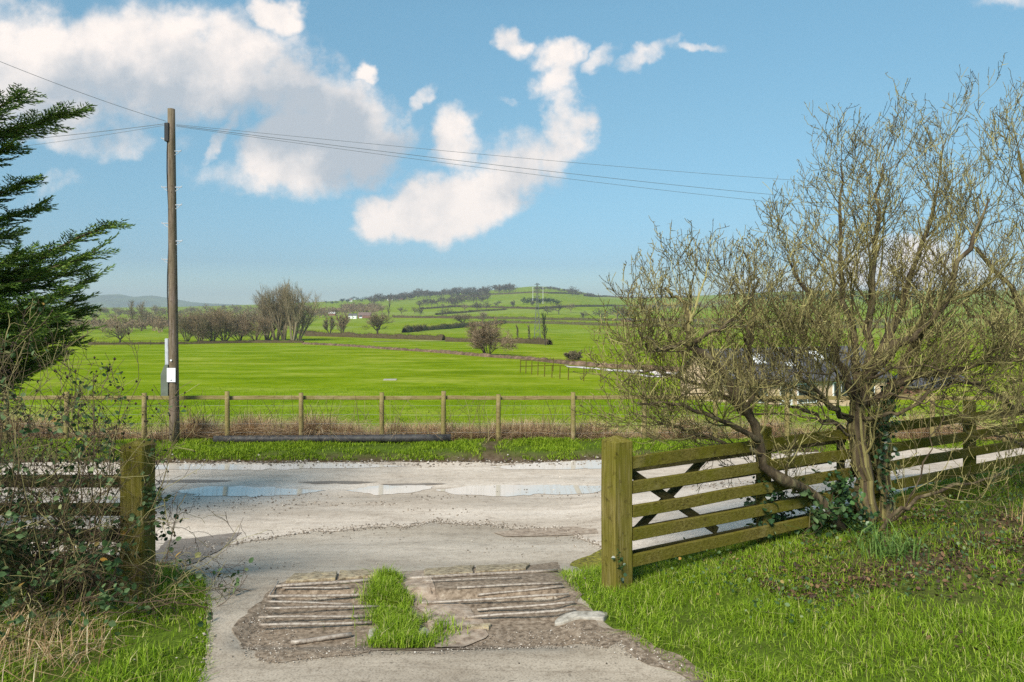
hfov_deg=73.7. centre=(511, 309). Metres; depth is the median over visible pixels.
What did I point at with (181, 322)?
bushy tree
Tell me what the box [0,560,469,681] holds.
grass
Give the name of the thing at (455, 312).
hedge
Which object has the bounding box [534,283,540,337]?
pylon
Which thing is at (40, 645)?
dry grass
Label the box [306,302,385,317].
woods
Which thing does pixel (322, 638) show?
cattle grid
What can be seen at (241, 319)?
bushy tree
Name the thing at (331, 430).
dead stems
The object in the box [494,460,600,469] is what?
puddle
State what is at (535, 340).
hedge
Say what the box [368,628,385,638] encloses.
loose stone
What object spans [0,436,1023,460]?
verge grass
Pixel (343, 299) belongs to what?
woods
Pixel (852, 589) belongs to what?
weeds
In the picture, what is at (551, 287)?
woods
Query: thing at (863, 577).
leaf litter
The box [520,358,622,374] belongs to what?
pen fence
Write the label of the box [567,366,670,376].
stream
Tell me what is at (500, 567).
edging stone
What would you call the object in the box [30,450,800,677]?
gravel
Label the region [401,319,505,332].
hedge
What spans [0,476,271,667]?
bramble bush
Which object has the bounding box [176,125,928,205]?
overhead wire
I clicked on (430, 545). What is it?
driveway
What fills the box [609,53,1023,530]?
bare tree
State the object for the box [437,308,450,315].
hill tree
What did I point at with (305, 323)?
poplar tree
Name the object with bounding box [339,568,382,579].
edging stone
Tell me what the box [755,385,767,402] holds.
window
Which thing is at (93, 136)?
overhead wire
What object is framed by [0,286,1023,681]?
ground
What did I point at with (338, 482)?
mud
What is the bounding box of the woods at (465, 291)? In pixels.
[365,286,493,302]
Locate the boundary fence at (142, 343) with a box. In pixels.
[106,340,184,345]
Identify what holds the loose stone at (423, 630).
on the ground at (290, 368)
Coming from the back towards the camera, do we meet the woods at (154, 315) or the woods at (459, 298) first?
the woods at (459, 298)
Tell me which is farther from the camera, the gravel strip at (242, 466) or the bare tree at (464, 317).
the bare tree at (464, 317)
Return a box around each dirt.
[232,562,618,661]
[398,570,488,646]
[604,627,717,681]
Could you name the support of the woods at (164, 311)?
on the ground at (290, 368)
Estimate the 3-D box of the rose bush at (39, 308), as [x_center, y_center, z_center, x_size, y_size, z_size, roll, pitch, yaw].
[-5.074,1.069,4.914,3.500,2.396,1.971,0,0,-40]
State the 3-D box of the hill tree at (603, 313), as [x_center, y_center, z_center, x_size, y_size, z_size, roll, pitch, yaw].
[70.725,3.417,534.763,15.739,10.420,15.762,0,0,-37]
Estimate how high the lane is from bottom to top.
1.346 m
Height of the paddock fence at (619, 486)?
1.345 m
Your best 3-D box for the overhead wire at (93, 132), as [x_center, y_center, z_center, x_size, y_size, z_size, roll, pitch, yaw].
[-14.020,-4.594,18.371,14.986,1.176,0.016,0,0,29]
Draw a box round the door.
[779,383,791,404]
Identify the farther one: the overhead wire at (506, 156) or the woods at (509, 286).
the woods at (509, 286)
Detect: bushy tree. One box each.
[167,312,200,341]
[180,306,220,340]
[191,307,232,340]
[195,305,254,340]
[218,310,253,340]
[233,314,276,340]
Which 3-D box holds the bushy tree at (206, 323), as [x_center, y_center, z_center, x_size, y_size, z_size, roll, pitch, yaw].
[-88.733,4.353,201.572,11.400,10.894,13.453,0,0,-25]
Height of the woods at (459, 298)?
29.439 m
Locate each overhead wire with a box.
[0,61,163,120]
[2,124,160,141]
[27,125,163,145]
[176,124,920,186]
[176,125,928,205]
[176,126,914,213]
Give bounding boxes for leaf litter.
[696,466,1023,657]
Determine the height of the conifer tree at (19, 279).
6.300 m
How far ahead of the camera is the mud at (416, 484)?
11.43 m
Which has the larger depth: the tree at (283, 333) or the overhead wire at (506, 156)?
the tree at (283, 333)
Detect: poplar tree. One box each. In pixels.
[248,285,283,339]
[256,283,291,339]
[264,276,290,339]
[273,292,325,339]
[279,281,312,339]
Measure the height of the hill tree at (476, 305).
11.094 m
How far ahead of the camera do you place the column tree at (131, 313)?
339.16 m
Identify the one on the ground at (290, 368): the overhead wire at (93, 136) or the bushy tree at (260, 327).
the bushy tree at (260, 327)
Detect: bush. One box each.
[0,295,95,527]
[0,310,215,637]
[0,432,200,635]
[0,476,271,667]
[413,325,424,331]
[463,316,518,353]
[563,350,583,361]
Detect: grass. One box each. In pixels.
[0,406,1023,443]
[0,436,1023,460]
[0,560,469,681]
[0,590,161,681]
[2,385,1021,437]
[974,463,1023,524]
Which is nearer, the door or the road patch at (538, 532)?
the road patch at (538, 532)
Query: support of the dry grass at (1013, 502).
on the ground at (290, 368)
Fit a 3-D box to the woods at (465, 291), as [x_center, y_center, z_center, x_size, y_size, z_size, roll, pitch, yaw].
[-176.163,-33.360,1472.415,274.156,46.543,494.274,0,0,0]
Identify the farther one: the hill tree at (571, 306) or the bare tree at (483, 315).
the hill tree at (571, 306)
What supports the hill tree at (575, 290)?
on the ground at (290, 368)
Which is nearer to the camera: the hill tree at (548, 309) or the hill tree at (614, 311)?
the hill tree at (614, 311)
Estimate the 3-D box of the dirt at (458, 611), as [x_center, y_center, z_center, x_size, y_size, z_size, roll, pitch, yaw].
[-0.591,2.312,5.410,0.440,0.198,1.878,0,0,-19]
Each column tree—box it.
[126,300,135,329]
[135,301,148,329]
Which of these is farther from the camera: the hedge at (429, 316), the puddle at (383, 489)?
the hedge at (429, 316)
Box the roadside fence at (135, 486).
[0,439,155,597]
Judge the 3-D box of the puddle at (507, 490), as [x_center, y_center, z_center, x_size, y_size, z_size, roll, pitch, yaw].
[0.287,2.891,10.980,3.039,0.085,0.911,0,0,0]
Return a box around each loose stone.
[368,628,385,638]
[418,627,432,637]
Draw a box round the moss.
[570,549,601,569]
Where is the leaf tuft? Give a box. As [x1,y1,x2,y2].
[784,508,959,572]
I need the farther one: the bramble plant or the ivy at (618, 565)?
the bramble plant
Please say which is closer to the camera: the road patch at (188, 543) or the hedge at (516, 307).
the road patch at (188, 543)
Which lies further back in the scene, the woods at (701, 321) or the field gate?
the woods at (701, 321)
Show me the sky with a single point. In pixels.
(710, 87)
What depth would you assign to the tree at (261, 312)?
211.04 m
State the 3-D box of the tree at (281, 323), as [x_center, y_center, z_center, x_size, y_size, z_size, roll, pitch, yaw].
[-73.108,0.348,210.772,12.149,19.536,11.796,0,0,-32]
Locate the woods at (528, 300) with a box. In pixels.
[520,297,562,303]
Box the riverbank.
[302,342,677,371]
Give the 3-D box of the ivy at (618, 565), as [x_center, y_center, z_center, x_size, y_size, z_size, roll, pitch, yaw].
[0.851,2.043,5.449,0.083,0.277,0.112,0,0,-33]
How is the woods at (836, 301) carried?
on the ground at (290, 368)
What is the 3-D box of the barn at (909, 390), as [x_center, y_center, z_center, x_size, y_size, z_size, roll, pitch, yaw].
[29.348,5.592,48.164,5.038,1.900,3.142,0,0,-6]
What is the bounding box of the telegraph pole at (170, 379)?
[161,108,182,442]
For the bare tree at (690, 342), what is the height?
3.021 m
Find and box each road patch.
[156,532,241,565]
[494,526,597,535]
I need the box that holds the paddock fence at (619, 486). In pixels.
[601,400,1023,591]
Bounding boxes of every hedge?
[87,340,303,344]
[304,330,444,339]
[392,314,492,318]
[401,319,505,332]
[420,305,537,308]
[434,308,507,314]
[445,336,499,341]
[477,291,578,294]
[493,316,725,320]
[500,336,553,344]
[506,320,884,327]
[535,304,679,308]
[584,294,694,297]
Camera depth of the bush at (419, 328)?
299.11 m
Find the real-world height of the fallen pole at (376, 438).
0.207 m
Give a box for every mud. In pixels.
[157,479,230,482]
[303,481,370,483]
[384,483,445,484]
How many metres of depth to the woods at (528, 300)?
916.54 m
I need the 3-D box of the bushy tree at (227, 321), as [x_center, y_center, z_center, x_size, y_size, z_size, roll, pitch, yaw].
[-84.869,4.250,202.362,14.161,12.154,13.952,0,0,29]
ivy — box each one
[611,549,626,582]
[751,475,778,547]
[807,461,882,536]
[866,374,908,511]
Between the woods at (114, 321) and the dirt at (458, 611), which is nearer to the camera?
the dirt at (458, 611)
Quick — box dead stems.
[123,390,594,440]
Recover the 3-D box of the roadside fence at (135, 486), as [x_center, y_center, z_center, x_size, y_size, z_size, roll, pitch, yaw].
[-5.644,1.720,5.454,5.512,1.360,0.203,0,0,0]
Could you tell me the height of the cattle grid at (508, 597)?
0.180 m
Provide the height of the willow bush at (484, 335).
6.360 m
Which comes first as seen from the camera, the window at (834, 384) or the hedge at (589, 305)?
the window at (834, 384)
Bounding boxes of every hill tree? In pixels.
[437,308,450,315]
[470,302,481,309]
[542,305,552,313]
[550,303,564,313]
[565,303,576,312]
[567,287,579,294]
[592,309,610,317]
[607,303,626,317]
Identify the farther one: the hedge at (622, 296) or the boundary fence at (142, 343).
the hedge at (622, 296)
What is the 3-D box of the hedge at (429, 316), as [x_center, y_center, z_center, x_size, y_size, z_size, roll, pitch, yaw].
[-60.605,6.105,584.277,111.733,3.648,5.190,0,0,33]
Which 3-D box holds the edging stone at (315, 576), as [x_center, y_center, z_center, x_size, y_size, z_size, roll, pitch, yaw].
[-1.720,2.328,5.888,0.407,0.156,0.364,0,0,-13]
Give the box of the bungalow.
[677,346,892,405]
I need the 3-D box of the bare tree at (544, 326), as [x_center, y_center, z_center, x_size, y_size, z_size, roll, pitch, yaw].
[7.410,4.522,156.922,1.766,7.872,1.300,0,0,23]
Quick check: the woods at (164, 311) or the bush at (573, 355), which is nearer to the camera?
the bush at (573, 355)
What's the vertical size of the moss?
0.215 m
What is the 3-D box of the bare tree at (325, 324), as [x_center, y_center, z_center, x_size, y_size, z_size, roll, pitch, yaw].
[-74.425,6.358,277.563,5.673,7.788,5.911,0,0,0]
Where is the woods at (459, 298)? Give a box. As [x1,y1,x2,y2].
[416,292,491,307]
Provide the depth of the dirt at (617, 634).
4.30 m
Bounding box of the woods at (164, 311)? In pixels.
[65,303,309,317]
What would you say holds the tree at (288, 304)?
on the ground at (290, 368)
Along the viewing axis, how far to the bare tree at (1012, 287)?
7.24 m
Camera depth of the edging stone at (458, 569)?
6.13 m
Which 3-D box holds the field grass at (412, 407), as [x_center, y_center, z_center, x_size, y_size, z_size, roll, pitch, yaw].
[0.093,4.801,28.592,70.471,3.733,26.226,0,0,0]
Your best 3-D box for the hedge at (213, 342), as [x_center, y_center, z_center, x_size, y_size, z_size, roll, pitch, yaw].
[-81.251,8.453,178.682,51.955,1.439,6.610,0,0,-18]
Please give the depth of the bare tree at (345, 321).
261.97 m
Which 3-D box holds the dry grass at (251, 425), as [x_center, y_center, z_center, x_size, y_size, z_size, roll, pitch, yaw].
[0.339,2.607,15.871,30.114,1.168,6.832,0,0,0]
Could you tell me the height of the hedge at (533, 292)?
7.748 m
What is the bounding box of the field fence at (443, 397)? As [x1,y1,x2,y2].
[0,391,1023,441]
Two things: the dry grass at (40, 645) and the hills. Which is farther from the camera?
the hills
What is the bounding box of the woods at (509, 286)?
[492,283,518,292]
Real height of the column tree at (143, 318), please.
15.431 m
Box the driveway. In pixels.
[174,520,711,681]
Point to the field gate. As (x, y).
(672, 492)
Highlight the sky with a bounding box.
[0,0,1023,304]
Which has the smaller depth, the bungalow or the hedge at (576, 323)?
the bungalow
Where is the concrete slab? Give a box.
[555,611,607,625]
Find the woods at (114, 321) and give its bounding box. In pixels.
[43,314,167,332]
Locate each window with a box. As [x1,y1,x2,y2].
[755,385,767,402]
[797,383,816,403]
[832,381,847,395]
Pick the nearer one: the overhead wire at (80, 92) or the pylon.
the overhead wire at (80, 92)
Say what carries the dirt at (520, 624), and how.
on the driveway
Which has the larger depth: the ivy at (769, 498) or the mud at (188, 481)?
the mud at (188, 481)
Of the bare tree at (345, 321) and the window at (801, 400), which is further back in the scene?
the bare tree at (345, 321)
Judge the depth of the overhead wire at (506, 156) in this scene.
20.52 m
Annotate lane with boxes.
[0,446,1023,554]
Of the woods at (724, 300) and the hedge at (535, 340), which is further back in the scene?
the woods at (724, 300)
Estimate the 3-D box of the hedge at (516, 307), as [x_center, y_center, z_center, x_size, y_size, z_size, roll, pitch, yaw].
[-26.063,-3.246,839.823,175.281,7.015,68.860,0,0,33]
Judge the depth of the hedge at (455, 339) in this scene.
195.70 m
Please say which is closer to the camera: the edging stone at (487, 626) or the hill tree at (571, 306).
the edging stone at (487, 626)
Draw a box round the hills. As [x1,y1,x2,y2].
[8,294,235,307]
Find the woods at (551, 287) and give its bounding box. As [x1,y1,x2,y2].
[534,285,595,295]
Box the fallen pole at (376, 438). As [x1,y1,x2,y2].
[213,434,450,442]
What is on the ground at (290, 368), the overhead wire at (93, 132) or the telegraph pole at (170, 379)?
the telegraph pole at (170, 379)
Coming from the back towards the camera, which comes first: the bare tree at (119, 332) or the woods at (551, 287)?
the woods at (551, 287)
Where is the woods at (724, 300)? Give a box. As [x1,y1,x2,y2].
[638,299,727,311]
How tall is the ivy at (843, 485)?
0.961 m
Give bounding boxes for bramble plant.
[740,468,846,543]
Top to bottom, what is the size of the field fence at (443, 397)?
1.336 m
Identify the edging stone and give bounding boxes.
[286,571,336,582]
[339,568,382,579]
[424,565,473,575]
[446,623,490,632]
[475,563,529,572]
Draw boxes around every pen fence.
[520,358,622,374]
[520,361,601,382]
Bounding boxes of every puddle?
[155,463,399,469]
[172,486,321,496]
[345,485,433,494]
[436,485,600,496]
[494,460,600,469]
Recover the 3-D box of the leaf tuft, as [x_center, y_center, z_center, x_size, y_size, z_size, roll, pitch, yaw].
[3.032,2.014,5.960,1.717,0.362,1.799,0,0,0]
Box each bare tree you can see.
[98,324,136,341]
[322,315,335,333]
[334,314,349,332]
[360,312,395,333]
[452,312,471,322]
[476,311,490,319]
[541,312,546,344]
[569,215,846,533]
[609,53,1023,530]
[865,68,1023,452]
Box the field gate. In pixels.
[632,427,845,553]
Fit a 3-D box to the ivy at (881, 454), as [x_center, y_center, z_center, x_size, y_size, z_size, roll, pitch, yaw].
[3.731,1.335,6.798,0.394,1.392,0.340,0,0,0]
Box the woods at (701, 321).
[642,317,916,323]
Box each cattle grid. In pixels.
[258,578,377,644]
[407,569,574,618]
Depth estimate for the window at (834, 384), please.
44.78 m
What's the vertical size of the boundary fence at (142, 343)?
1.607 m
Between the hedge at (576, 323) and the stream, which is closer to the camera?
the stream
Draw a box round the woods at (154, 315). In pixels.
[135,310,312,327]
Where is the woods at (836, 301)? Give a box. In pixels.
[754,293,920,303]
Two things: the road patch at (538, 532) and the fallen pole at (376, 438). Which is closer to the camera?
the road patch at (538, 532)
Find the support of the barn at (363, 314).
on the ground at (290, 368)
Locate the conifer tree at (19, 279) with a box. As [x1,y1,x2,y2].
[0,82,134,401]
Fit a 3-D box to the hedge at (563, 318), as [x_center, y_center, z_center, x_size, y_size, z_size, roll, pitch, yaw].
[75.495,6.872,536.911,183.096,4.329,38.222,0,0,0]
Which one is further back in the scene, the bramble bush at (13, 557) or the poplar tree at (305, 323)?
the poplar tree at (305, 323)
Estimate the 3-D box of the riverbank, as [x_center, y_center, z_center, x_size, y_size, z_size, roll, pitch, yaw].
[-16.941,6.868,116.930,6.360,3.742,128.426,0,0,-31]
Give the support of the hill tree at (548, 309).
on the ground at (290, 368)
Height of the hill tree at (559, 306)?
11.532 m
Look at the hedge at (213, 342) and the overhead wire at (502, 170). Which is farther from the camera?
the hedge at (213, 342)
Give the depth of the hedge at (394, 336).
229.89 m
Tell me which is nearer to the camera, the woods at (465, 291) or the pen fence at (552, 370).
the pen fence at (552, 370)
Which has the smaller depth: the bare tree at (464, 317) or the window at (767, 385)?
the window at (767, 385)
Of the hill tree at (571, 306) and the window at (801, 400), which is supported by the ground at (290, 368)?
the hill tree at (571, 306)
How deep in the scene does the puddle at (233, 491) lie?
10.90 m
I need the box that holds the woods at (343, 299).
[326,296,375,303]
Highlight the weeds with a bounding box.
[648,458,1023,635]
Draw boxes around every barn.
[358,312,371,317]
[887,376,964,395]
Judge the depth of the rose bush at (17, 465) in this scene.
4.96 m
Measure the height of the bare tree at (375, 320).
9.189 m

